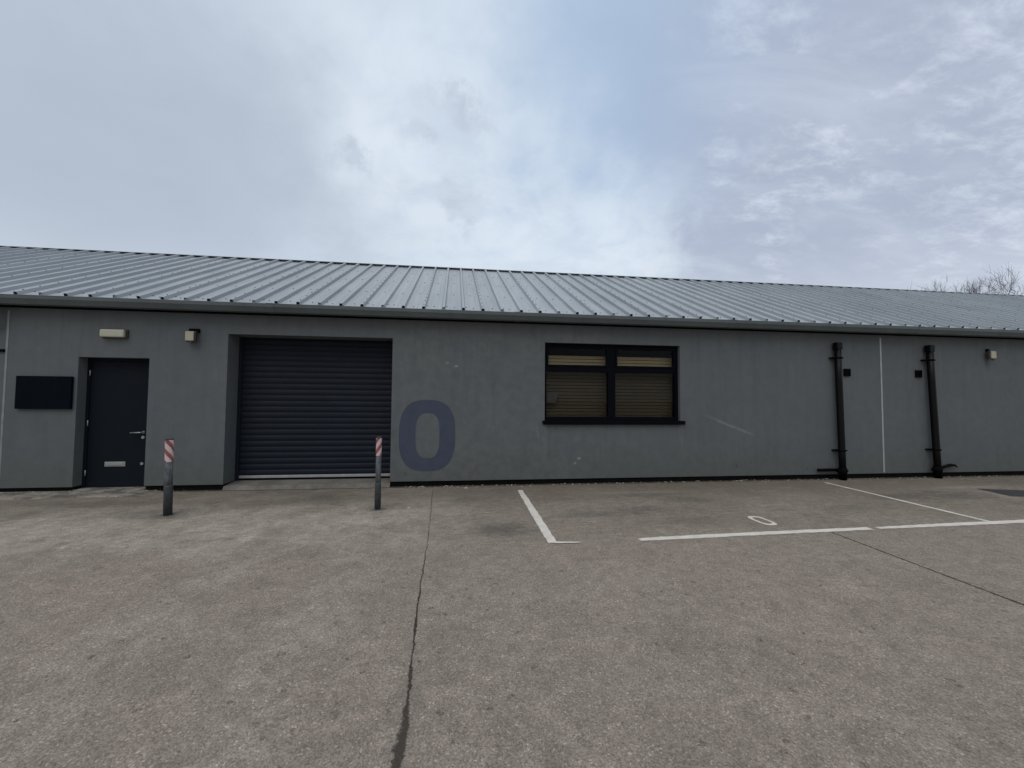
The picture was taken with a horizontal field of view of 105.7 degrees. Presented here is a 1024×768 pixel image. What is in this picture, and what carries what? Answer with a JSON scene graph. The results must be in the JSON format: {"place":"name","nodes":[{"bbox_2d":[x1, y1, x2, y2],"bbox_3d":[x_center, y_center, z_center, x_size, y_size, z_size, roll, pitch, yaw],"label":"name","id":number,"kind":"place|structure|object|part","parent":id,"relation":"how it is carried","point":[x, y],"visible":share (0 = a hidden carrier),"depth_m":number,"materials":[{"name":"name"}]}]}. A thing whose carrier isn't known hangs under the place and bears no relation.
{"place":"outdoors","nodes":[
{"label":"outdoors","id":0,"kind":"place"},
{"bbox_2d":[0,475,1023,767],"bbox_3d":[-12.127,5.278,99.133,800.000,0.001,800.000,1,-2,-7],"label":"ground","id":1,"kind":"structure","parent":0,"point":[444,627],"depth_m":2.55,"materials":[{"name":"concrete"}]},
{"bbox_2d":[0,490,161,499],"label":"edging kerb","id":2,"kind":"structure","parent":1,"relation":"on","point":[27,495],"depth_m":5.78,"materials":[{"name":"concrete"}]},
{"bbox_2d":[163,438,173,515],"bbox_3d":[-4.359,1.185,4.927,0.106,0.986,0.092,1,-2,-7],"label":"bollard","id":3,"kind":"object","parent":1,"relation":"on","point":[168,482],"visible":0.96,"depth_m":4.90,"materials":[{"name":"grey metal"}]},
{"bbox_2d":[374,436,381,509],"bbox_3d":[-1.815,1.214,5.267,0.082,0.995,0.082,1,-2,-7],"label":"bollard","id":4,"kind":"object","parent":1,"relation":"on","point":[377,503],"visible":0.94,"depth_m":5.24,"materials":[{"name":"grey metal"}]},
{"bbox_2d":[0,245,1023,492],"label":"industrial unit","id":5,"kind":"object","parent":1,"relation":"on","point":[284,373],"visible":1,"depth_m":6.96,"materials":[{"name":"metal"}]},
{"bbox_2d":[14,376,73,408],"bbox_3d":[-7.185,0.131,5.965,0.750,0.505,0.044,1,-2,-7],"label":"sign board","id":6,"kind":"object","parent":5,"relation":"attached to","point":[43,392],"visible":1,"depth_m":5.95,"materials":[{"name":"black plastic"}]},
{"bbox_2d":[100,329,128,338],"bbox_3d":[-6.254,-0.792,6.093,0.365,0.145,0.084,1,-2,-7],"label":"bulkhead light","id":7,"kind":"object","parent":5,"relation":"attached to","point":[116,333],"visible":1,"depth_m":6.06,"materials":[{"name":"white plastic"}]},
{"bbox_3d":[-6.301,0.641,6.231,0.910,2.011,0.113,1,-2,-7],"label":"door","id":8,"kind":"part","parent":5,"relation":"part of","materials":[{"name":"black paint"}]},
{"bbox_2d":[185,328,199,342],"bbox_3d":[-5.117,-0.768,6.209,0.160,0.250,0.129,1,-2,-7],"label":"security light","id":9,"kind":"object","parent":5,"relation":"attached to","point":[191,335],"visible":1,"depth_m":6.16,"materials":[{"name":"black plastic"}]},
{"bbox_2d":[542,343,685,424],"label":"window","id":10,"kind":"structure","parent":5,"relation":"in","point":[586,384],"depth_m":7.29,"materials":[{"name":"glass"}]},
{"bbox_2d":[817,342,847,480],"bbox_3d":[6.199,0.515,7.516,0.587,2.660,0.181,1,-2,-7],"label":"drainpipe","id":11,"kind":"object","parent":5,"relation":"attached to","point":[842,471],"visible":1,"depth_m":7.49,"materials":[{"name":"black plastic"}]},
{"bbox_2d":[843,369,850,375],"bbox_3d":[6.628,-0.228,7.674,0.140,0.145,0.027,1,-2,-7],"label":"wall vent","id":12,"kind":"object","parent":5,"relation":"attached to","point":[846,372],"depth_m":7.67,"materials":[{"name":"black plastic"}]},
{"bbox_2d":[915,370,921,376],"bbox_3d":[8.248,-0.207,7.871,0.140,0.145,0.027,1,-2,-7],"label":"wall vent","id":13,"kind":"object","parent":5,"relation":"attached to","point":[918,373],"depth_m":7.87,"materials":[{"name":"black plastic"}]},
{"bbox_2d":[920,345,957,478],"bbox_3d":[8.681,0.548,7.818,0.742,2.660,0.181,1,-2,-7],"label":"drainpipe","id":14,"kind":"object","parent":5,"relation":"attached to","point":[935,449],"visible":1,"depth_m":7.75,"materials":[{"name":"black plastic"}]},
{"bbox_2d":[985,349,996,359],"bbox_3d":[9.911,-0.607,8.038,0.150,0.250,0.129,1,-2,-7],"label":"security light","id":15,"kind":"object","parent":5,"relation":"attached to","point":[991,355],"visible":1,"depth_m":7.99,"materials":[{"name":"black plastic"}]},
{"bbox_2d":[518,490,555,542],"bbox_3d":[0.280,1.704,5.229,0.110,0.001,2.365,1,-2,-7],"label":"parking line","id":16,"kind":"object","parent":1,"relation":"on","point":[546,532],"visible":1,"depth_m":4.84,"materials":[{"name":"white paint"}]},
{"bbox_2d":[554,541,580,542],"bbox_3d":[0.585,1.657,4.065,0.276,0.001,0.051,1,-2,-2],"label":"parking line","id":17,"kind":"object","parent":1,"relation":"on","point":[565,542],"visible":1,"depth_m":4.06,"materials":[{"name":"white paint"}]},
{"bbox_2d":[638,527,873,540],"bbox_3d":[2.810,1.692,4.395,2.917,0.001,0.110,1,-2,-9],"label":"parking line","id":18,"kind":"object","parent":1,"relation":"on","point":[749,533],"visible":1,"depth_m":4.39,"materials":[{"name":"white paint"}]},
{"bbox_2d":[748,516,776,524],"bbox_3d":[3.141,1.714,4.875,0.204,0.001,0.364,1,-2,-7],"label":"bay number marking","id":19,"kind":"object","parent":1,"relation":"on","point":[772,522],"visible":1,"depth_m":4.87,"materials":[{"name":"white paint"}]},
{"bbox_2d":[824,482,987,520],"bbox_3d":[5.926,1.784,6.062,0.078,0.001,2.296,1,-2,-6],"label":"parking line","id":20,"kind":"object","parent":1,"relation":"on","point":[911,502],"visible":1,"depth_m":5.75,"materials":[{"name":"white paint"}]},
{"bbox_2d":[910,278,967,292],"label":"bare tree","id":21,"kind":"object","parent":1,"relation":"on","point":[945,287],"visible":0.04,"depth_m":50.08,"materials":[{"name":"brown plant"}]},
{"bbox_2d":[876,520,1023,528],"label":"parking line","id":22,"kind":"object","parent":1,"relation":"on","point":[965,523],"visible":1,"depth_m":4.78,"materials":[{"name":"white paint"}]},
{"bbox_2d":[949,272,1023,293],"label":"bare tree","id":23,"kind":"object","parent":1,"relation":"on","point":[972,290],"visible":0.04,"depth_m":46.74,"materials":[{"name":"brown plant"}]},
{"bbox_2d":[978,265,1023,294],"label":"bare tree","id":24,"kind":"object","parent":1,"relation":"on","point":[1011,283],"visible":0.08,"depth_m":43.66,"materials":[{"name":"brown plant"}]},
{"bbox_2d":[980,489,1023,496],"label":"drain cover","id":25,"kind":"object","parent":1,"relation":"on","point":[1019,493],"visible":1,"depth_m":6.53,"materials":[{"name":"metal"}]},
{"bbox_2d":[0,475,1023,717],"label":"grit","id":26,"kind":"object","parent":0,"point":[533,667],"visible":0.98,"depth_m":6.69,"materials":[{"name":"gravel"}]},
{"bbox_2d":[0,0,1023,294],"label":"sky","id":27,"kind":"structure","parent":0,"point":[846,143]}
]}

